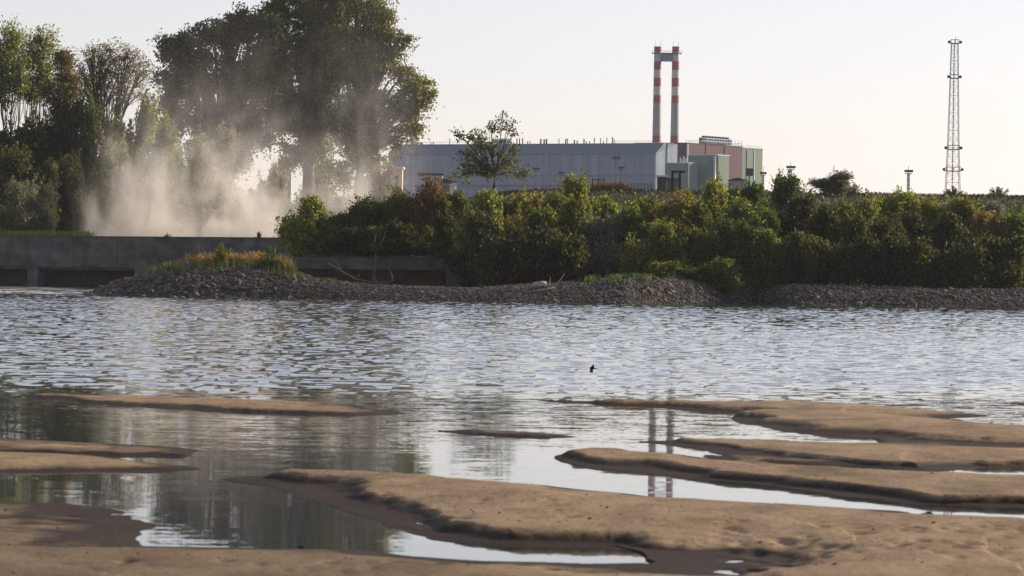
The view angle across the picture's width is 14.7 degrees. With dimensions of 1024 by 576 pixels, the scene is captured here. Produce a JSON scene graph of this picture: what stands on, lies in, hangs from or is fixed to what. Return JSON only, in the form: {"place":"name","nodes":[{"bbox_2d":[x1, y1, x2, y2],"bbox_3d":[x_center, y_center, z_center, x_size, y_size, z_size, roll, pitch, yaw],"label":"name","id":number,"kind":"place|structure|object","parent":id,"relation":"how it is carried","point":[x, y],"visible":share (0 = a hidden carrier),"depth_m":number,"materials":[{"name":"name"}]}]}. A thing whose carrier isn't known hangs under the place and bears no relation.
{"place":"outdoors","nodes":[
{"label":"outdoors","id":0,"kind":"place"},
{"bbox_2d":[146,254,297,278],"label":"spit grass","id":1,"kind":"structure","parent":0,"point":[171,264],"depth_m":361.81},
{"bbox_2d":[0,286,1023,574],"bbox_3d":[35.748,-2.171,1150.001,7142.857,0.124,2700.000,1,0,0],"label":"river water","id":2,"kind":"structure","parent":0,"point":[426,370],"depth_m":101.08,"materials":[{"name":"liquid"}]},
{"bbox_2d":[0,393,1023,575],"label":"sandbars","id":3,"kind":"structure","parent":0,"point":[912,449],"depth_m":47.39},
{"bbox_2d":[0,190,1023,307],"bbox_3d":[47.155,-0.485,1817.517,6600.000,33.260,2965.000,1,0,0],"label":"riverbank ground","id":4,"kind":"structure","parent":0,"point":[68,278],"depth_m":372.16,"materials":[{"name":"soil"}]},
{"bbox_2d":[0,199,19,232],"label":"bush","id":5,"kind":"object","parent":4,"relation":"on","point":[7,220],"visible":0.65,"depth_m":497.34,"materials":[{"name":"green plant"}]},
{"bbox_2d":[0,13,36,136],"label":"slender tree","id":6,"kind":"object","parent":4,"relation":"on","point":[14,78],"visible":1,"depth_m":598.98,"materials":[{"name":"green plant"}]},
{"bbox_2d":[0,111,39,205],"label":"tree","id":7,"kind":"object","parent":4,"relation":"on","point":[3,136],"visible":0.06,"depth_m":539.94,"materials":[{"name":"green plant"}]},
{"bbox_2d":[2,173,42,231],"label":"bush","id":8,"kind":"object","parent":4,"relation":"on","point":[18,200],"visible":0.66,"depth_m":501.55,"materials":[{"name":"green plant"}]},
{"bbox_2d":[0,143,62,221],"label":"tree","id":9,"kind":"object","parent":4,"relation":"on","point":[15,163],"visible":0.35,"depth_m":513.08,"materials":[{"name":"green plant"}]},
{"bbox_2d":[0,98,70,229],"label":"tree","id":10,"kind":"object","parent":4,"relation":"on","point":[25,134],"visible":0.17,"depth_m":545.12,"materials":[{"name":"green plant"}]},
{"bbox_2d":[16,23,62,143],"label":"slender tree","id":11,"kind":"object","parent":4,"relation":"on","point":[40,60],"visible":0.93,"depth_m":603.72,"materials":[{"name":"green plant"}]},
{"bbox_2d":[23,179,60,234],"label":"bush","id":12,"kind":"object","parent":4,"relation":"on","point":[43,207],"visible":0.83,"depth_m":499.02,"materials":[{"name":"green plant"}]},
{"bbox_2d":[0,229,99,235],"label":"tall grass","id":13,"kind":"structure","parent":4,"relation":"on","point":[42,233],"depth_m":490.34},
{"bbox_2d":[28,45,84,152],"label":"rusty tree","id":14,"kind":"object","parent":4,"relation":"on","point":[61,59],"visible":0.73,"depth_m":598.52,"materials":[{"name":"green plant"}]},
{"bbox_2d":[36,77,111,229],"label":"tree","id":15,"kind":"object","parent":4,"relation":"on","point":[61,130],"visible":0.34,"depth_m":544.77,"materials":[{"name":"green plant"}]},
{"bbox_2d":[53,147,97,232],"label":"tree","id":16,"kind":"object","parent":4,"relation":"on","point":[70,189],"visible":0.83,"depth_m":518.44,"materials":[{"name":"green plant"}]},
{"bbox_2d":[70,85,125,209],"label":"tree","id":17,"kind":"object","parent":4,"relation":"on","point":[87,125],"visible":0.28,"depth_m":544.04,"materials":[{"name":"green plant"}]},
{"bbox_2d":[82,167,119,235],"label":"bush","id":18,"kind":"object","parent":4,"relation":"on","point":[99,193],"visible":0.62,"depth_m":529.13,"materials":[{"name":"green plant"}]},
{"bbox_2d":[67,37,160,145],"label":"bare tree","id":19,"kind":"object","parent":4,"relation":"on","point":[100,78],"visible":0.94,"depth_m":588.47,"materials":[{"name":"grey plant"}]},
{"bbox_2d":[95,126,143,235],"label":"tree","id":20,"kind":"object","parent":4,"relation":"on","point":[123,214],"visible":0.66,"depth_m":538.72,"materials":[{"name":"green plant"}]},
{"bbox_2d":[100,87,169,236],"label":"tree","id":21,"kind":"object","parent":4,"relation":"on","point":[146,119],"visible":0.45,"depth_m":551.16,"materials":[{"name":"green plant"}]},
{"bbox_2d":[0,235,289,286],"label":"weir","id":22,"kind":"object","parent":4,"relation":"on","point":[37,257],"visible":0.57,"depth_m":470.41,"materials":[{"name":"concrete"}]},
{"bbox_2d":[137,108,187,236],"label":"tree","id":23,"kind":"object","parent":4,"relation":"on","point":[166,204],"visible":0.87,"depth_m":553.99,"materials":[{"name":"green plant"}]},
{"bbox_2d":[175,120,243,236],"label":"willow tree","id":24,"kind":"object","parent":4,"relation":"on","point":[203,182],"visible":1,"depth_m":542.90,"materials":[{"name":"green plant"}]},
{"bbox_2d":[143,1,293,236],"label":"poplar tree","id":25,"kind":"object","parent":4,"relation":"on","point":[258,74],"visible":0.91,"depth_m":574.04,"materials":[{"name":"green plant"}]},
{"bbox_2d":[184,248,297,270],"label":"golden grass","id":26,"kind":"structure","parent":4,"relation":"on","point":[206,256],"depth_m":363.43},
{"bbox_2d":[217,181,266,236],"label":"bush","id":27,"kind":"object","parent":4,"relation":"on","point":[242,223],"visible":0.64,"depth_m":569.23,"materials":[{"name":"beige plant"}]},
{"bbox_2d":[257,247,285,269],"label":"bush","id":28,"kind":"object","parent":4,"relation":"on","point":[268,261],"visible":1,"depth_m":361.59,"materials":[{"name":"green plant"}]},
{"bbox_2d":[266,157,290,205],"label":"tree","id":29,"kind":"object","parent":4,"relation":"on","point":[277,180],"visible":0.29,"depth_m":598.83,"materials":[{"name":"green plant"}]},
{"bbox_2d":[260,187,303,236],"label":"bush","id":30,"kind":"object","parent":4,"relation":"on","point":[276,203],"visible":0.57,"depth_m":558.18,"materials":[{"name":"beige plant"}]},
{"bbox_2d":[270,194,327,256],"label":"bush","id":31,"kind":"object","parent":4,"relation":"on","point":[297,231],"visible":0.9,"depth_m":412.98,"materials":[{"name":"green plant"}]},
{"bbox_2d":[250,0,354,197],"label":"poplar tree","id":32,"kind":"object","parent":4,"relation":"on","point":[309,107],"visible":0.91,"depth_m":580.82,"materials":[{"name":"green plant"}]},
{"bbox_2d":[292,152,337,204],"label":"tree","id":33,"kind":"object","parent":4,"relation":"on","point":[323,192],"visible":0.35,"depth_m":588.86,"materials":[{"name":"green plant"}]},
{"bbox_2d":[319,192,355,218],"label":"bush","id":34,"kind":"object","parent":4,"relation":"on","point":[336,205],"visible":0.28,"depth_m":577.37,"materials":[{"name":"green plant"}]},
{"bbox_2d":[326,191,380,233],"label":"bush","id":35,"kind":"object","parent":4,"relation":"on","point":[361,214],"visible":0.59,"depth_m":412.56,"materials":[{"name":"green plant"}]},
{"bbox_2d":[354,225,394,255],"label":"bush","id":36,"kind":"object","parent":4,"relation":"on","point":[367,238],"visible":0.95,"depth_m":407.67,"materials":[{"name":"green plant"}]},
{"bbox_2d":[287,257,462,286],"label":"concrete beam","id":37,"kind":"structure","parent":4,"relation":"on","point":[422,272],"depth_m":402.35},
{"bbox_2d":[312,0,444,204],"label":"poplar tree","id":38,"kind":"object","parent":4,"relation":"on","point":[363,109],"visible":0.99,"depth_m":576.85,"materials":[{"name":"green plant"}]},
{"bbox_2d":[370,152,397,201],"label":"tree","id":39,"kind":"object","parent":4,"relation":"on","point":[383,183],"visible":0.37,"depth_m":599.25,"materials":[{"name":"green plant"}]},
{"bbox_2d":[381,183,416,238],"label":"bush","id":40,"kind":"object","parent":4,"relation":"on","point":[392,207],"visible":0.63,"depth_m":412.74,"materials":[{"name":"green plant"}]},
{"bbox_2d":[377,216,431,255],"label":"bush","id":41,"kind":"object","parent":4,"relation":"on","point":[406,241],"visible":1,"depth_m":407.50,"materials":[{"name":"green plant"}]},
{"bbox_2d":[392,171,444,232],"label":"bush","id":42,"kind":"object","parent":4,"relation":"on","point":[418,214],"visible":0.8,"depth_m":412.75,"materials":[{"name":"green plant"}]},
{"bbox_2d":[428,209,460,285],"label":"bush","id":43,"kind":"object","parent":4,"relation":"on","point":[444,233],"visible":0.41,"depth_m":404.31,"materials":[{"name":"green plant"}]},
{"bbox_2d":[434,188,477,220],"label":"bush","id":44,"kind":"object","parent":4,"relation":"on","point":[457,199],"visible":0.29,"depth_m":413.78,"materials":[{"name":"green plant"}]},
{"bbox_2d":[438,211,501,286],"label":"bush","id":45,"kind":"object","parent":4,"relation":"on","point":[460,262],"visible":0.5,"depth_m":390.53,"materials":[{"name":"green plant"}]},
{"bbox_2d":[448,187,503,252],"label":"bush","id":46,"kind":"object","parent":4,"relation":"on","point":[487,202],"visible":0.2,"depth_m":399.64,"materials":[{"name":"green plant"}]},
{"bbox_2d":[446,110,534,193],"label":"half bare tree","id":47,"kind":"object","parent":4,"relation":"on","point":[485,167],"visible":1,"depth_m":431.78,"materials":[{"name":"green plant"}]},
{"bbox_2d":[469,224,533,285],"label":"bush","id":48,"kind":"object","parent":4,"relation":"on","point":[491,259],"visible":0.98,"depth_m":374.46,"materials":[{"name":"green plant"}]},
{"bbox_2d":[495,184,533,230],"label":"bush","id":49,"kind":"object","parent":4,"relation":"on","point":[507,209],"visible":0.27,"depth_m":404.87,"materials":[{"name":"green plant"}]},
{"bbox_2d":[499,204,530,283],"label":"bush","id":50,"kind":"object","parent":4,"relation":"on","point":[519,220],"visible":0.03,"depth_m":386.83,"materials":[{"name":"green plant"}]},
{"bbox_2d":[487,217,562,284],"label":"bush","id":51,"kind":"object","parent":4,"relation":"on","point":[539,246],"visible":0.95,"depth_m":375.87,"materials":[{"name":"green plant"}]},
{"bbox_2d":[509,189,544,224],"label":"bush","id":52,"kind":"object","parent":4,"relation":"on","point":[536,201],"visible":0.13,"depth_m":403.98,"materials":[{"name":"green plant"}]},
{"bbox_2d":[388,137,677,199],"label":"turbine hall","id":53,"kind":"structure","parent":4,"relation":"on","point":[643,163],"depth_m":1728.74,"materials":[{"name":"silver metal"}]},
{"bbox_2d":[517,201,555,239],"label":"bush","id":54,"kind":"object","parent":4,"relation":"on","point":[534,216],"visible":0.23,"depth_m":390.53,"materials":[{"name":"green plant"}]},
{"bbox_2d":[539,188,566,218],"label":"bush","id":55,"kind":"object","parent":4,"relation":"on","point":[557,200],"visible":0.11,"depth_m":397.54,"materials":[{"name":"green plant"}]},
{"bbox_2d":[83,263,1023,307],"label":"riprap stones","id":56,"kind":"object","parent":4,"relation":"on","point":[670,289],"visible":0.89,"depth_m":358.79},
{"bbox_2d":[541,228,590,281],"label":"bush","id":57,"kind":"object","parent":4,"relation":"on","point":[570,261],"visible":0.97,"depth_m":376.90,"materials":[{"name":"green plant"}]},
{"bbox_2d":[537,193,596,277],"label":"bush","id":58,"kind":"object","parent":4,"relation":"on","point":[572,209],"visible":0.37,"depth_m":388.68,"materials":[{"name":"green plant"}]},
{"bbox_2d":[556,168,594,227],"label":"bush","id":59,"kind":"object","parent":4,"relation":"on","point":[575,187],"visible":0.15,"depth_m":400.97,"materials":[{"name":"green plant"}]},
{"bbox_2d":[586,191,613,237],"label":"bush","id":60,"kind":"object","parent":4,"relation":"on","point":[601,210],"visible":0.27,"depth_m":404.88,"materials":[{"name":"green plant"}]},
{"bbox_2d":[569,210,633,277],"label":"bush","id":61,"kind":"object","parent":4,"relation":"on","point":[601,255],"visible":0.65,"depth_m":387.98,"materials":[{"name":"green plant"}]},
{"bbox_2d":[615,197,646,255],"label":"bush","id":62,"kind":"object","parent":4,"relation":"on","point":[632,217],"visible":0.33,"depth_m":388.95,"materials":[{"name":"green plant"}]},
{"bbox_2d":[615,227,662,275],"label":"bush","id":63,"kind":"object","parent":4,"relation":"on","point":[638,257],"visible":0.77,"depth_m":376.24,"materials":[{"name":"green plant"}]},
{"bbox_2d":[634,194,664,223],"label":"bush","id":64,"kind":"object","parent":4,"relation":"on","point":[646,206],"visible":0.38,"depth_m":405.43,"materials":[{"name":"green plant"}]},
{"bbox_2d":[652,46,660,142],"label":"chimney","id":65,"kind":"object","parent":4,"relation":"on","point":[656,134],"visible":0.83,"depth_m":1748.15,"materials":[{"name":"metal"}]},
{"bbox_2d":[572,272,747,284],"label":"weeds","id":66,"kind":"object","parent":4,"relation":"on","point":[615,278],"visible":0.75,"depth_m":358.57,"materials":[{"name":"green plant"}]},
{"bbox_2d":[302,188,1023,286],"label":"undergrowth","id":67,"kind":"object","parent":4,"relation":"on","point":[1011,205],"visible":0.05,"depth_m":420.55,"materials":[{"name":"green plant"}]},
{"bbox_2d":[642,260,686,277],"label":"bush","id":68,"kind":"object","parent":4,"relation":"on","point":[658,268],"visible":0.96,"depth_m":369.86,"materials":[{"name":"green plant"}]},
{"bbox_2d":[644,218,694,267],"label":"bush","id":69,"kind":"object","parent":4,"relation":"on","point":[671,245],"visible":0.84,"depth_m":375.75,"materials":[{"name":"green plant"}]},
{"bbox_2d":[653,190,694,222],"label":"bush","id":70,"kind":"object","parent":4,"relation":"on","point":[665,207],"visible":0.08,"depth_m":397.32,"materials":[{"name":"green plant"}]},
{"bbox_2d":[670,46,678,143],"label":"chimney","id":71,"kind":"object","parent":4,"relation":"on","point":[674,135],"visible":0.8,"depth_m":1748.15,"materials":[{"name":"metal"}]},
{"bbox_2d":[654,189,698,234],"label":"bush","id":72,"kind":"object","parent":4,"relation":"on","point":[682,214],"visible":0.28,"depth_m":390.64,"materials":[{"name":"green plant"}]},
{"bbox_2d":[666,156,697,191],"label":"teal annex","id":73,"kind":"object","parent":4,"relation":"on","point":[690,176],"visible":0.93,"depth_m":1684.57,"materials":[{"name":"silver metal"}]},
{"bbox_2d":[676,264,715,281],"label":"bush","id":74,"kind":"object","parent":4,"relation":"on","point":[694,273],"visible":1,"depth_m":369.89,"materials":[{"name":"green plant"}]},
{"bbox_2d":[687,199,715,240],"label":"bush","id":75,"kind":"object","parent":4,"relation":"on","point":[702,214],"visible":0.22,"depth_m":391.63,"materials":[{"name":"green plant"}]},
{"bbox_2d":[685,224,724,268],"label":"bush","id":76,"kind":"object","parent":4,"relation":"on","point":[704,249],"visible":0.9,"depth_m":376.16,"materials":[{"name":"green plant"}]},
{"bbox_2d":[675,140,742,178],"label":"reactor block","id":77,"kind":"structure","parent":4,"relation":"on","point":[685,150],"depth_m":1769.07,"materials":[{"name":"metal"}]},
{"bbox_2d":[688,154,729,191],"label":"teal block","id":78,"kind":"structure","parent":4,"relation":"on","point":[714,164],"depth_m":1693.31,"materials":[{"name":"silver metal"}]},
{"bbox_2d":[701,172,730,223],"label":"bush","id":79,"kind":"object","parent":4,"relation":"on","point":[715,196],"visible":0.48,"depth_m":395.94,"materials":[{"name":"green plant"}]},
{"bbox_2d":[705,253,747,294],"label":"bush","id":80,"kind":"object","parent":4,"relation":"on","point":[727,275],"visible":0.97,"depth_m":369.84,"materials":[{"name":"green plant"}]},
{"bbox_2d":[712,209,758,275],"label":"bush","id":81,"kind":"object","parent":4,"relation":"on","point":[734,240],"visible":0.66,"depth_m":377.21,"materials":[{"name":"green plant"}]},
{"bbox_2d":[708,185,765,251],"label":"bush","id":82,"kind":"object","parent":4,"relation":"on","point":[737,209],"visible":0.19,"depth_m":384.75,"materials":[{"name":"green plant"}]},
{"bbox_2d":[742,145,762,189],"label":"green block","id":83,"kind":"structure","parent":4,"relation":"on","point":[751,157],"depth_m":1797.41,"materials":[{"name":"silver metal"}]},
{"bbox_2d":[740,180,768,211],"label":"bush","id":84,"kind":"object","parent":4,"relation":"on","point":[753,192],"visible":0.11,"depth_m":400.03,"materials":[{"name":"green plant"}]},
{"bbox_2d":[742,220,783,286],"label":"bush","id":85,"kind":"object","parent":4,"relation":"on","point":[764,256],"visible":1,"depth_m":375.99,"materials":[{"name":"green plant"}]},
{"bbox_2d":[746,200,784,245],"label":"bush","id":86,"kind":"object","parent":4,"relation":"on","point":[768,216],"visible":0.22,"depth_m":385.67,"materials":[{"name":"green plant"}]},
{"bbox_2d":[766,168,810,217],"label":"bush","id":87,"kind":"object","parent":4,"relation":"on","point":[784,190],"visible":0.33,"depth_m":404.49,"materials":[{"name":"green plant"}]},
{"bbox_2d":[764,190,818,240],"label":"bush","id":88,"kind":"object","parent":4,"relation":"on","point":[802,209],"visible":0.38,"depth_m":390.89,"materials":[{"name":"green plant"}]},
{"bbox_2d":[770,227,836,284],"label":"bush","id":89,"kind":"object","parent":4,"relation":"on","point":[802,257],"visible":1,"depth_m":373.99,"materials":[{"name":"green plant"}]},
{"bbox_2d":[801,203,842,249],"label":"bush","id":90,"kind":"object","parent":4,"relation":"on","point":[824,218],"visible":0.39,"depth_m":388.81,"materials":[{"name":"green plant"}]},
{"bbox_2d":[808,168,858,194],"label":"tree","id":91,"kind":"object","parent":4,"relation":"on","point":[838,183],"visible":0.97,"depth_m":434.89,"materials":[{"name":"green plant"}]},
{"bbox_2d":[823,205,874,283],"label":"bush","id":92,"kind":"object","parent":4,"relation":"on","point":[848,227],"visible":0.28,"depth_m":383.86,"materials":[{"name":"green plant"}]},
{"bbox_2d":[835,188,879,226],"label":"bush","id":93,"kind":"object","parent":4,"relation":"on","point":[867,210],"visible":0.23,"depth_m":399.35,"materials":[{"name":"green plant"}]},
{"bbox_2d":[839,227,921,286],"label":"bush","id":94,"kind":"object","parent":4,"relation":"on","point":[872,265],"visible":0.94,"depth_m":372.77,"materials":[{"name":"green plant"}]},
{"bbox_2d":[867,191,903,228],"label":"bush","id":95,"kind":"object","parent":4,"relation":"on","point":[885,208],"visible":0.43,"depth_m":403.41,"materials":[{"name":"green plant"}]},
{"bbox_2d":[867,211,907,245],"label":"bush","id":96,"kind":"object","parent":4,"relation":"on","point":[881,227],"visible":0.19,"depth_m":386.23,"materials":[{"name":"green plant"}]},
{"bbox_2d":[888,185,928,229],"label":"bush","id":97,"kind":"object","parent":4,"relation":"on","point":[909,199],"visible":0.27,"depth_m":404.54,"materials":[{"name":"green plant"}]},
{"bbox_2d":[883,232,946,287],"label":"bush","id":98,"kind":"object","parent":4,"relation":"on","point":[921,261],"visible":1,"depth_m":372.53,"materials":[{"name":"green plant"}]},
{"bbox_2d":[894,207,941,247],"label":"bush","id":99,"kind":"object","parent":4,"relation":"on","point":[912,224],"visible":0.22,"depth_m":390.56,"materials":[{"name":"green plant"}]},
{"bbox_2d":[915,193,953,229],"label":"bush","id":100,"kind":"object","parent":4,"relation":"on","point":[930,209],"visible":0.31,"depth_m":404.40,"materials":[{"name":"green plant"}]},
{"bbox_2d":[928,210,981,286],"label":"bush","id":101,"kind":"object","parent":4,"relation":"on","point":[948,228],"visible":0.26,"depth_m":385.50,"materials":[{"name":"green plant"}]},
{"bbox_2d":[930,191,979,236],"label":"bush","id":102,"kind":"object","parent":4,"relation":"on","point":[963,208],"visible":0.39,"depth_m":402.70,"materials":[{"name":"green plant"}]},
{"bbox_2d":[930,235,999,288],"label":"bush","id":103,"kind":"object","parent":4,"relation":"on","point":[968,269],"visible":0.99,"depth_m":373.52,"materials":[{"name":"green plant"}]},
{"bbox_2d":[968,201,1014,243],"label":"bush","id":104,"kind":"object","parent":4,"relation":"on","point":[994,225],"visible":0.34,"depth_m":391.27,"materials":[{"name":"green plant"}]},
{"bbox_2d":[974,226,1023,289],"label":"bush","id":105,"kind":"object","parent":4,"relation":"on","point":[1007,260],"visible":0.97,"depth_m":375.74,"materials":[{"name":"green plant"}]},
{"bbox_2d":[1002,206,1023,264],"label":"bush","id":106,"kind":"object","parent":4,"relation":"on","point":[1017,220],"visible":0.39,"depth_m":391.34,"materials":[{"name":"green plant"}]},
{"bbox_2d":[0,0,1023,236],"label":"sky","id":107,"kind":"structure","parent":0,"point":[861,87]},
{"bbox_2d":[588,181,639,190],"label":"rusty grass","id":108,"kind":"structure","parent":0,"point":[606,186],"depth_m":438.51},
{"bbox_2d":[490,187,1023,199],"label":"levee grass","id":109,"kind":"structure","parent":0,"point":[981,195],"depth_m":433.86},
{"bbox_2d":[943,38,963,191],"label":"lattice tower","id":110,"kind":"structure","parent":0,"point":[947,147],"depth_m":899.44,"materials":[{"name":"metal"}]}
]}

